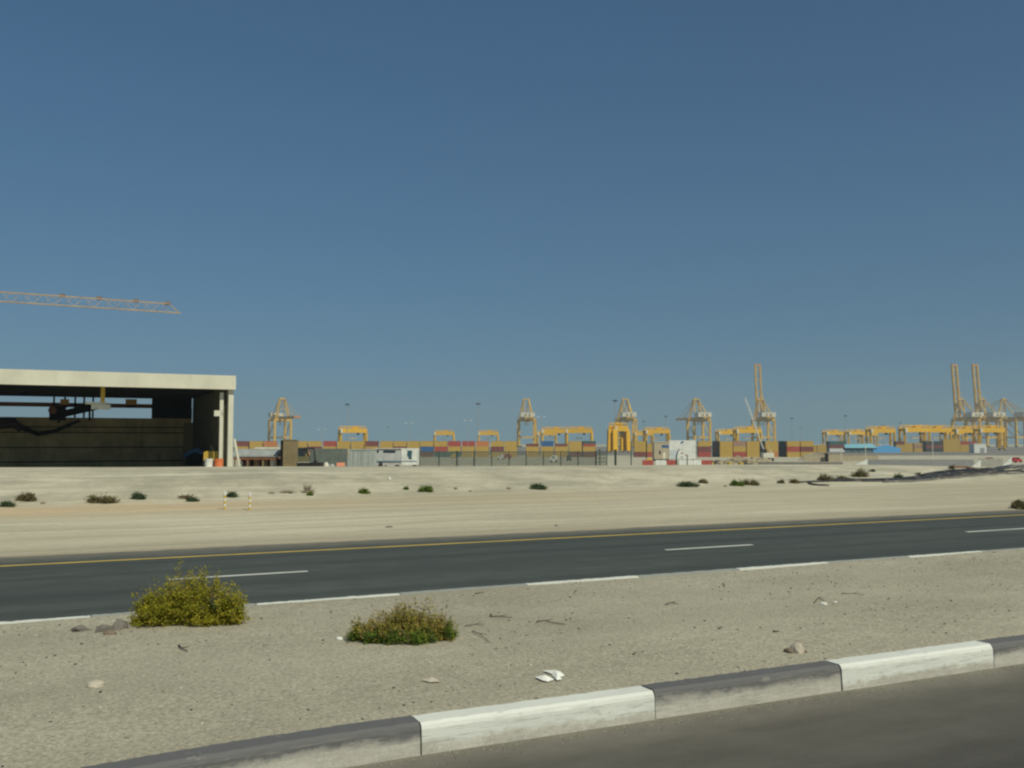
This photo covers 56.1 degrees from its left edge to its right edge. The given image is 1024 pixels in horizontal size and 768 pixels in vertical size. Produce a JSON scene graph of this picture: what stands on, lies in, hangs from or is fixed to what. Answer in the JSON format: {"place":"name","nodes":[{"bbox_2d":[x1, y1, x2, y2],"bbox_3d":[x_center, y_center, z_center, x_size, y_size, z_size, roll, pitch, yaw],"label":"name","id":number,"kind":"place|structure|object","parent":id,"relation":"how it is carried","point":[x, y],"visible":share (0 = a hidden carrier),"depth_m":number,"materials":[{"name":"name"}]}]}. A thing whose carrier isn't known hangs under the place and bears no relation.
{"place":"outdoors","nodes":[
{"label":"outdoors","id":0,"kind":"place"},
{"bbox_2d":[297,447,316,465],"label":"mini excavator","id":1,"kind":"object","parent":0,"point":[302,453],"visible":0.81,"depth_m":87.33,"materials":[{"name":"yellow metal"}]},
{"bbox_2d":[0,549,1023,767],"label":"median strip","id":2,"kind":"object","parent":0,"point":[300,674],"visible":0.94,"depth_m":10.06,"materials":[{"name":"sand"}]},
{"bbox_2d":[71,624,90,631],"bbox_3d":[-4.952,2.808,11.064,0.251,0.085,0.149,3,-4,-37],"label":"slab fragment","id":3,"kind":"object","parent":2,"relation":"on","point":[79,628],"visible":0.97,"depth_m":11.00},
{"bbox_2d":[87,680,105,687],"bbox_3d":[-3.673,2.645,8.481,0.158,0.058,0.123,2,-4,-30],"label":"stone","id":4,"kind":"object","parent":2,"relation":"on","point":[96,683],"visible":1,"depth_m":8.45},
{"bbox_2d":[94,624,111,632],"bbox_3d":[-4.702,2.801,10.995,0.243,0.096,0.119,3,-5,-44],"label":"slab fragment","id":5,"kind":"object","parent":2,"relation":"on","point":[102,628],"visible":0.81,"depth_m":10.97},
{"bbox_2d":[110,618,128,630],"bbox_3d":[-4.574,2.791,11.122,0.123,0.150,0.274,-2,-4,31],"label":"slab fragment","id":6,"kind":"object","parent":2,"relation":"on","point":[119,624],"visible":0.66,"depth_m":11.10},
{"bbox_2d":[124,558,250,627],"bbox_3d":[-3.844,2.495,11.552,1.514,0.773,0.913,0,-3,0],"label":"desert shrub","id":7,"kind":"object","parent":2,"relation":"on","point":[186,604],"visible":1,"depth_m":11.36,"materials":[{"name":"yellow plant"}]},
{"bbox_2d":[346,595,459,644],"bbox_3d":[-1.176,2.551,10.497,1.293,0.498,0.786,0,-3,0],"label":"desert shrub","id":8,"kind":"object","parent":2,"relation":"on","point":[411,628],"visible":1,"depth_m":10.39,"materials":[{"name":"green plant"}]},
{"bbox_2d":[0,551,1023,766],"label":"gravel","id":9,"kind":"structure","parent":2,"relation":"on","point":[127,737],"depth_m":10.56,"materials":[{"name":"gravel"}]},
{"bbox_2d":[790,642,804,653],"bbox_3d":[2.969,2.740,9.981,0.138,0.108,0.174,1,-4,-22],"label":"stone","id":10,"kind":"object","parent":2,"relation":"on","point":[797,648],"visible":0.93,"depth_m":9.94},
{"bbox_2d":[0,444,1023,556],"bbox_3d":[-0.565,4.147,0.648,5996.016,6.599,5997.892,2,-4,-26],"label":"ground","id":11,"kind":"structure","parent":0,"point":[67,518],"depth_m":38.30,"materials":[{"name":"sand"}]},
{"bbox_2d":[0,500,16,506],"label":"bank shrub","id":12,"kind":"object","parent":11,"relation":"on","point":[5,503],"visible":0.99,"depth_m":34.32,"materials":[{"name":"green plant"}]},
{"bbox_2d":[15,491,36,500],"bbox_3d":[-18.212,4.197,35.893,0.904,0.403,0.560,0,-3,0],"label":"bank shrub","id":13,"kind":"object","parent":11,"relation":"on","point":[26,497],"visible":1,"depth_m":35.82,"materials":[{"name":"grey plant"}]},
{"bbox_2d":[0,291,180,313],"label":"tower crane","id":14,"kind":"object","parent":11,"relation":"on","point":[101,298],"visible":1,"depth_m":212.01,"materials":[{"name":"metal"}]},
{"bbox_2d":[83,494,119,503],"bbox_3d":[-15.453,4.312,36.174,1.390,0.441,0.719,0,-3,0],"label":"bank shrub","id":15,"kind":"object","parent":11,"relation":"on","point":[105,499],"visible":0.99,"depth_m":36.10,"materials":[{"name":"grey plant"}]},
{"bbox_2d":[0,369,240,466],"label":"open shed","id":16,"kind":"structure","parent":11,"relation":"on","point":[170,432],"depth_m":76.90,"materials":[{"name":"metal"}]},
{"bbox_2d":[0,417,23,431],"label":"tarpaulin roll","id":17,"kind":"object","parent":16,"relation":"attached to","point":[8,422],"visible":1,"depth_m":75.12,"materials":[{"name":"black fabric"}]},
{"bbox_2d":[22,419,80,435],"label":"shade net","id":18,"kind":"object","parent":16,"relation":"attached to","point":[31,431],"visible":0.99,"depth_m":76.69,"materials":[{"name":"fabric"}]},
{"bbox_2d":[48,404,97,422],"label":"belt conveyor","id":19,"kind":"object","parent":16,"relation":"attached to","point":[58,413],"visible":0.94,"depth_m":76.36,"materials":[{"name":"metal"}]},
{"bbox_2d":[85,387,110,409],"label":"chain hoist","id":20,"kind":"object","parent":16,"relation":"hanging from","point":[102,404],"visible":0.88,"depth_m":65.75,"materials":[{"name":"beige paint"}]},
{"bbox_2d":[125,399,136,406],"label":"motor box","id":21,"kind":"object","parent":16,"relation":"attached to","point":[130,402],"visible":1,"depth_m":79.58,"materials":[{"name":"gold metal"}]},
{"bbox_2d":[129,491,146,499],"bbox_3d":[-14.549,4.344,37.381,0.680,0.370,0.490,1,-4,-15],"label":"bank shrub","id":22,"kind":"object","parent":11,"relation":"on","point":[136,496],"visible":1,"depth_m":37.31,"materials":[{"name":"green plant"}]},
{"bbox_2d":[183,448,205,466],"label":"covered crate stack","id":23,"kind":"object","parent":11,"relation":"on","point":[195,457],"visible":0.96,"depth_m":74.29,"materials":[{"name":"fabric"}]},
{"bbox_2d":[203,446,218,466],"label":"site compressor","id":24,"kind":"object","parent":11,"relation":"on","point":[213,454],"visible":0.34,"depth_m":69.31,"materials":[{"name":"grey paint"}]},
{"bbox_2d":[214,458,222,466],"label":"drum","id":25,"kind":"object","parent":11,"relation":"on","point":[218,462],"visible":0.9,"depth_m":66.05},
{"bbox_2d":[233,447,280,466],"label":"site shelter","id":26,"kind":"object","parent":11,"relation":"on","point":[264,453],"visible":0.64,"depth_m":90.50,"materials":[{"name":"grey paint"}]},
{"bbox_2d":[280,440,297,465],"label":"storage cabin","id":27,"kind":"object","parent":11,"relation":"on","point":[289,453],"visible":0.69,"depth_m":89.48,"materials":[{"name":"metal"}]},
{"bbox_2d":[298,482,316,492],"bbox_3d":[-8.665,4.372,40.741,0.816,0.516,0.457,0,-3,0],"label":"brushwood heap","id":28,"kind":"object","parent":11,"relation":"on","point":[306,489],"visible":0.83,"depth_m":40.68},
{"bbox_2d":[310,448,347,465],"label":"site hoarding","id":29,"kind":"object","parent":11,"relation":"on","point":[329,456],"visible":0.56,"depth_m":95.72,"materials":[{"name":"metal"}]},
{"bbox_2d":[349,449,376,465],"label":"storage container","id":30,"kind":"object","parent":11,"relation":"on","point":[362,457],"visible":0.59,"depth_m":103.68,"materials":[{"name":"metal"}]},
{"bbox_2d":[349,451,372,465],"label":"door","id":31,"kind":"structure","parent":30,"relation":"in","point":[356,458],"depth_m":103.66,"materials":[{"name":"metal"}]},
{"bbox_2d":[375,448,418,465],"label":"site cabin","id":32,"kind":"object","parent":11,"relation":"on","point":[397,456],"visible":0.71,"depth_m":111.74,"materials":[{"name":"metal"}]},
{"bbox_2d":[417,484,433,491],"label":"bank shrub","id":33,"kind":"object","parent":11,"relation":"on","point":[424,488],"visible":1,"depth_m":42.62,"materials":[{"name":"green plant"}]},
{"bbox_2d":[419,451,606,465],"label":"chain link fence","id":34,"kind":"object","parent":11,"relation":"on","point":[474,458],"visible":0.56,"depth_m":121.64,"materials":[{"name":"metal"}]},
{"bbox_2d":[517,398,536,446],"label":"quay crane","id":35,"kind":"object","parent":11,"relation":"on","point":[527,416],"visible":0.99,"depth_m":1285.36,"materials":[{"name":"yellow metal"}]},
{"bbox_2d":[530,482,547,489],"bbox_3d":[1.238,4.758,45.109,1.015,0.481,0.675,0,-3,0],"label":"bank shrub","id":36,"kind":"object","parent":11,"relation":"on","point":[536,486],"visible":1,"depth_m":44.98,"materials":[{"name":"green plant"}]},
{"bbox_2d":[614,398,637,446],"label":"quay crane","id":37,"kind":"object","parent":11,"relation":"on","point":[626,417],"visible":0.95,"depth_m":1286.11,"materials":[{"name":"yellow metal"}]},
{"bbox_2d":[652,442,668,460],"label":"site hut","id":38,"kind":"object","parent":11,"relation":"on","point":[660,450],"visible":0.83,"depth_m":299.30,"materials":[{"name":"beige paint"}]},
{"bbox_2d":[669,440,695,459],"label":"billboard","id":39,"kind":"object","parent":11,"relation":"on","point":[687,447],"visible":0.88,"depth_m":199.54,"materials":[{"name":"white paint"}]},
{"bbox_2d":[676,481,699,486],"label":"bank shrub","id":40,"kind":"object","parent":11,"relation":"on","point":[686,484],"visible":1,"depth_m":48.52,"materials":[{"name":"green plant"}]},
{"bbox_2d":[697,452,710,456],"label":"shipping container","id":41,"kind":"object","parent":11,"relation":"on","point":[703,454],"visible":0.95,"depth_m":457.88,"materials":[{"name":"metal"}]},
{"bbox_2d":[697,446,710,451],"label":"shipping container","id":42,"kind":"object","parent":41,"relation":"on","point":[703,448],"visible":1,"depth_m":458.04,"materials":[{"name":"metal"}]},
{"bbox_2d":[719,452,732,456],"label":"shipping container","id":43,"kind":"object","parent":11,"relation":"on","point":[725,454],"visible":0.94,"depth_m":457.88,"materials":[{"name":"metal"}]},
{"bbox_2d":[719,446,732,451],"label":"shipping container","id":44,"kind":"object","parent":43,"relation":"on","point":[725,448],"visible":1,"depth_m":458.03,"materials":[{"name":"metal"}]},
{"bbox_2d":[724,455,745,464],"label":"rubble heap","id":45,"kind":"object","parent":11,"relation":"on","point":[737,459],"visible":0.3,"depth_m":188.65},
{"bbox_2d":[729,477,745,485],"bbox_3d":[11.693,5.097,49.896,0.872,0.470,0.524,1,-3,-10],"label":"bank shrub","id":46,"kind":"object","parent":11,"relation":"on","point":[734,482],"visible":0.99,"depth_m":49.80,"materials":[{"name":"green plant"}]},
{"bbox_2d":[733,452,745,456],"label":"shipping container","id":47,"kind":"object","parent":11,"relation":"on","point":[740,454],"visible":0.89,"depth_m":457.88,"materials":[{"name":"metal"}]},
{"bbox_2d":[733,446,745,451],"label":"shipping container","id":48,"kind":"object","parent":47,"relation":"on","point":[739,448],"visible":1,"depth_m":458.02,"materials":[{"name":"metal"}]},
{"bbox_2d":[743,457,761,464],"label":"rubble heap","id":49,"kind":"object","parent":11,"relation":"on","point":[752,461],"visible":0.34,"depth_m":186.68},
{"bbox_2d":[746,452,759,456],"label":"shipping container","id":50,"kind":"object","parent":11,"relation":"on","point":[752,454],"visible":0.95,"depth_m":457.87,"materials":[{"name":"metal"}]},
{"bbox_2d":[746,446,759,451],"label":"shipping container","id":51,"kind":"object","parent":50,"relation":"on","point":[752,448],"visible":1,"depth_m":458.03,"materials":[{"name":"metal"}]},
{"bbox_2d":[744,398,773,460],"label":"crawler crane","id":52,"kind":"object","parent":11,"relation":"on","point":[764,453],"visible":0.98,"depth_m":299.17,"materials":[{"name":"white metal"}]},
{"bbox_2d":[786,452,799,456],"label":"shipping container","id":53,"kind":"object","parent":11,"relation":"on","point":[792,454],"visible":0.94,"depth_m":457.87,"materials":[{"name":"metal"}]},
{"bbox_2d":[786,446,799,451],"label":"shipping container","id":54,"kind":"object","parent":53,"relation":"on","point":[792,448],"visible":1,"depth_m":458.03,"materials":[{"name":"metal"}]},
{"bbox_2d":[759,462,842,464],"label":"wall","id":55,"kind":"structure","parent":11,"relation":"on","point":[800,463],"depth_m":181.43,"materials":[{"name":"concrete"}]},
{"bbox_2d":[800,452,813,456],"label":"shipping container","id":56,"kind":"object","parent":11,"relation":"on","point":[801,454],"visible":0.56,"depth_m":457.91,"materials":[{"name":"metal"}]},
{"bbox_2d":[800,446,813,451],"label":"shipping container","id":57,"kind":"object","parent":56,"relation":"on","point":[806,448],"visible":1,"depth_m":458.03,"materials":[{"name":"metal"}]},
{"bbox_2d":[803,454,843,461],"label":"boundary wall","id":58,"kind":"structure","parent":11,"relation":"on","point":[820,457],"depth_m":284.20,"materials":[{"name":"concrete"}]},
{"bbox_2d":[817,473,833,479],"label":"bank shrub","id":59,"kind":"object","parent":11,"relation":"on","point":[823,477],"visible":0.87,"depth_m":53.41,"materials":[{"name":"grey plant"}]},
{"bbox_2d":[850,467,869,476],"bbox_3d":[20.177,5.113,55.653,1.159,0.624,0.744,0,-3,0],"label":"bank shrub","id":60,"kind":"object","parent":11,"relation":"on","point":[858,473],"visible":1,"depth_m":55.60,"materials":[{"name":"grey plant"}]},
{"bbox_2d":[844,455,877,460],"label":"boundary wall","id":61,"kind":"structure","parent":11,"relation":"on","point":[854,457],"depth_m":299.17,"materials":[{"name":"concrete"}]},
{"bbox_2d":[798,477,934,482],"bbox_3d":[20.439,5.468,54.407,11.287,0.173,0.849,2,-4,-28],"label":"plastic pipe","id":62,"kind":"object","parent":11,"relation":"on","point":[856,480],"visible":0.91,"depth_m":53.84,"materials":[{"name":"plastic"}]},
{"bbox_2d":[843,444,900,452],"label":"blue roofed shed","id":63,"kind":"structure","parent":11,"relation":"on","point":[857,448],"depth_m":639.84,"materials":[{"name":"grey metal"}]},
{"bbox_2d":[856,459,980,466],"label":"culvert headwall","id":64,"kind":"object","parent":11,"relation":"on","point":[946,462],"visible":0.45,"depth_m":184.43,"materials":[{"name":"white paint"}]},
{"bbox_2d":[834,470,1023,479],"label":"plastic pipe","id":65,"kind":"object","parent":11,"relation":"on","point":[918,475],"visible":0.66,"depth_m":56.72,"materials":[{"name":"plastic"}]},
{"bbox_2d":[882,465,1023,479],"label":"plastic pipe","id":66,"kind":"object","parent":11,"relation":"on","point":[973,471],"visible":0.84,"depth_m":60.78,"materials":[{"name":"plastic"}]},
{"bbox_2d":[882,472,1023,482],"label":"plastic pipe","id":67,"kind":"object","parent":11,"relation":"on","point":[953,477],"visible":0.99,"depth_m":58.37,"materials":[{"name":"plastic"}]},
{"bbox_2d":[915,468,1023,478],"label":"plastic pipe","id":68,"kind":"object","parent":11,"relation":"on","point":[971,474],"visible":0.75,"depth_m":59.73,"materials":[{"name":"plastic"}]},
{"bbox_2d":[922,464,1017,475],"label":"plastic pipe","id":69,"kind":"object","parent":11,"relation":"on","point":[942,471],"visible":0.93,"depth_m":62.23,"materials":[{"name":"plastic"}]},
{"bbox_2d":[969,443,986,452],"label":"box store","id":70,"kind":"structure","parent":11,"relation":"on","point":[977,448],"depth_m":618.70,"materials":[{"name":"white paint"}]},
{"bbox_2d":[979,457,1011,465],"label":"culvert headwall","id":71,"kind":"object","parent":11,"relation":"on","point":[991,462],"visible":0.57,"depth_m":199.38,"materials":[{"name":"concrete"}]},
{"bbox_2d":[1009,498,1023,508],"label":"bank shrub","id":72,"kind":"object","parent":11,"relation":"on","point":[1017,504],"visible":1,"depth_m":34.05,"materials":[{"name":"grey plant"}]},
{"bbox_2d":[0,509,1023,621],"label":"road","id":73,"kind":"structure","parent":0,"point":[47,591],"depth_m":19.75,"materials":[{"name":"asphalt"}]},
{"bbox_2d":[0,547,1023,623],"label":"edge line","id":74,"kind":"structure","parent":73,"relation":"on","point":[550,582],"depth_m":14.85,"materials":[{"name":"white paint"}]},
{"bbox_2d":[0,514,1023,566],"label":"edge line","id":75,"kind":"object","parent":73,"relation":"on","point":[469,542],"depth_m":22.62,"materials":[{"name":"yellow paint"}]},
{"bbox_2d":[168,528,1023,579],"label":"lane line","id":76,"kind":"object","parent":73,"relation":"on","point":[664,549],"visible":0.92,"depth_m":21.36,"materials":[{"name":"white paint"}]},
{"bbox_2d":[0,0,1023,443],"label":"sky","id":77,"kind":"structure","parent":0,"point":[411,215],"materials":[{"name":"blue"}]},
{"bbox_2d":[233,447,1023,454],"bbox_3d":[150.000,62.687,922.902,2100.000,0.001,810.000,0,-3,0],"label":"yard pavement","id":78,"kind":"structure","parent":0,"point":[1007,451],"depth_m":644.12,"materials":[{"name":"concrete"}]},
{"bbox_2d":[268,398,300,440],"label":"quay crane","id":79,"kind":"object","parent":78,"relation":"on","point":[277,416],"visible":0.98,"depth_m":1291.77,"materials":[{"name":"yellow metal"}]},
{"bbox_2d":[338,426,367,440],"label":"yard gantry","id":80,"kind":"object","parent":78,"relation":"on","point":[353,429],"visible":0.73,"depth_m":839.28,"materials":[{"name":"yellow metal"}]},
{"bbox_2d":[433,430,454,447],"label":"yard gantry","id":81,"kind":"object","parent":78,"relation":"on","point":[446,432],"visible":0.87,"depth_m":1136.39,"materials":[{"name":"yellow metal"}]},
{"bbox_2d":[478,430,498,440],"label":"yard gantry","id":82,"kind":"object","parent":78,"relation":"on","point":[490,432],"visible":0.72,"depth_m":1136.32,"materials":[{"name":"yellow metal"}]},
{"bbox_2d":[536,431,556,443],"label":"yard gantry","id":83,"kind":"object","parent":78,"relation":"on","point":[539,433],"visible":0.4,"depth_m":1174.28,"materials":[{"name":"yellow metal"}]},
{"bbox_2d":[542,427,565,440],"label":"yard gantry","id":84,"kind":"object","parent":78,"relation":"on","point":[556,430],"visible":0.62,"depth_m":879.88,"materials":[{"name":"yellow metal"}]},
{"bbox_2d":[565,426,592,443],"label":"yard gantry","id":85,"kind":"object","parent":78,"relation":"on","point":[581,429],"visible":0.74,"depth_m":858.54,"materials":[{"name":"yellow metal"}]},
{"bbox_2d":[607,423,630,452],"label":"yard gantry","id":86,"kind":"object","parent":78,"relation":"on","point":[613,437],"visible":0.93,"depth_m":633.74,"materials":[{"name":"yellow metal"}]},
{"bbox_2d":[633,431,653,447],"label":"yard gantry","id":87,"kind":"object","parent":78,"relation":"on","point":[635,433],"visible":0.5,"depth_m":1175.10,"materials":[{"name":"yellow metal"}]},
{"bbox_2d":[643,427,669,441],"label":"yard gantry","id":88,"kind":"object","parent":78,"relation":"on","point":[657,430],"visible":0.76,"depth_m":902.98,"materials":[{"name":"yellow metal"}]},
{"bbox_2d":[676,398,711,446],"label":"quay crane","id":89,"kind":"object","parent":78,"relation":"on","point":[701,416],"visible":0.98,"depth_m":1294.02,"materials":[{"name":"yellow metal"}]},
{"bbox_2d":[715,429,738,440],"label":"yard gantry","id":90,"kind":"object","parent":78,"relation":"on","point":[725,432],"visible":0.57,"depth_m":1035.85,"materials":[{"name":"yellow metal"}]},
{"bbox_2d":[733,426,761,440],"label":"yard gantry","id":91,"kind":"object","parent":78,"relation":"on","point":[750,429],"visible":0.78,"depth_m":858.91,"materials":[{"name":"yellow metal"}]},
{"bbox_2d":[751,364,775,440],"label":"quay crane","id":92,"kind":"object","parent":78,"relation":"on","point":[767,417],"visible":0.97,"depth_m":1309.19,"materials":[{"name":"yellow metal"}]},
{"bbox_2d":[822,430,843,444],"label":"yard gantry","id":93,"kind":"object","parent":78,"relation":"on","point":[837,433],"visible":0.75,"depth_m":1102.11,"materials":[{"name":"yellow metal"}]},
{"bbox_2d":[844,429,864,443],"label":"yard gantry","id":94,"kind":"object","parent":78,"relation":"on","point":[861,433],"visible":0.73,"depth_m":1067.82,"materials":[{"name":"yellow metal"}]},
{"bbox_2d":[857,433,877,446],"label":"yard gantry","id":95,"kind":"object","parent":78,"relation":"on","point":[873,436],"visible":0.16,"depth_m":1217.07,"materials":[{"name":"yellow metal"}]},
{"bbox_2d":[865,426,895,445],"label":"yard gantry","id":96,"kind":"object","parent":78,"relation":"on","point":[885,430],"visible":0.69,"depth_m":838.96,"materials":[{"name":"yellow metal"}]},
{"bbox_2d":[898,425,930,442],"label":"yard gantry","id":97,"kind":"object","parent":78,"relation":"on","point":[915,428],"visible":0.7,"depth_m":783.00,"materials":[{"name":"yellow metal"}]},
{"bbox_2d":[919,425,951,442],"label":"yard gantry","id":98,"kind":"object","parent":78,"relation":"on","point":[938,429],"visible":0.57,"depth_m":800.45,"materials":[{"name":"yellow metal"}]},
{"bbox_2d":[950,426,977,440],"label":"yard gantry","id":99,"kind":"object","parent":78,"relation":"on","point":[964,429],"visible":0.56,"depth_m":837.84,"materials":[{"name":"yellow metal"}]},
{"bbox_2d":[950,364,984,443],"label":"quay crane","id":100,"kind":"object","parent":78,"relation":"on","point":[967,417],"visible":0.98,"depth_m":1308.23,"materials":[{"name":"yellow metal"}]},
{"bbox_2d":[971,364,1006,446],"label":"quay crane","id":101,"kind":"object","parent":78,"relation":"on","point":[993,416],"visible":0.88,"depth_m":1300.85,"materials":[{"name":"yellow metal"}]},
{"bbox_2d":[973,425,1005,449],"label":"yard gantry","id":102,"kind":"object","parent":78,"relation":"on","point":[993,429],"visible":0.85,"depth_m":800.76,"materials":[{"name":"yellow metal"}]},
{"bbox_2d":[974,398,1023,446],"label":"quay crane","id":103,"kind":"object","parent":78,"relation":"on","point":[1018,416],"visible":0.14,"depth_m":1294.10,"materials":[{"name":"yellow metal"}]},
{"bbox_2d":[345,663,1023,767],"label":"road","id":104,"kind":"structure","parent":0,"point":[972,720],"depth_m":7.80,"materials":[{"name":"asphalt"}]},
{"bbox_2d":[80,634,1023,767],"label":"kerb","id":105,"kind":"structure","parent":104,"relation":"on","point":[355,744],"depth_m":7.98,"materials":[{"name":"white paint"}]},
{"bbox_2d":[358,666,1022,767],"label":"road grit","id":106,"kind":"object","parent":104,"relation":"on","point":[698,719],"visible":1,"depth_m":8.30,"materials":[{"name":"gravel"}]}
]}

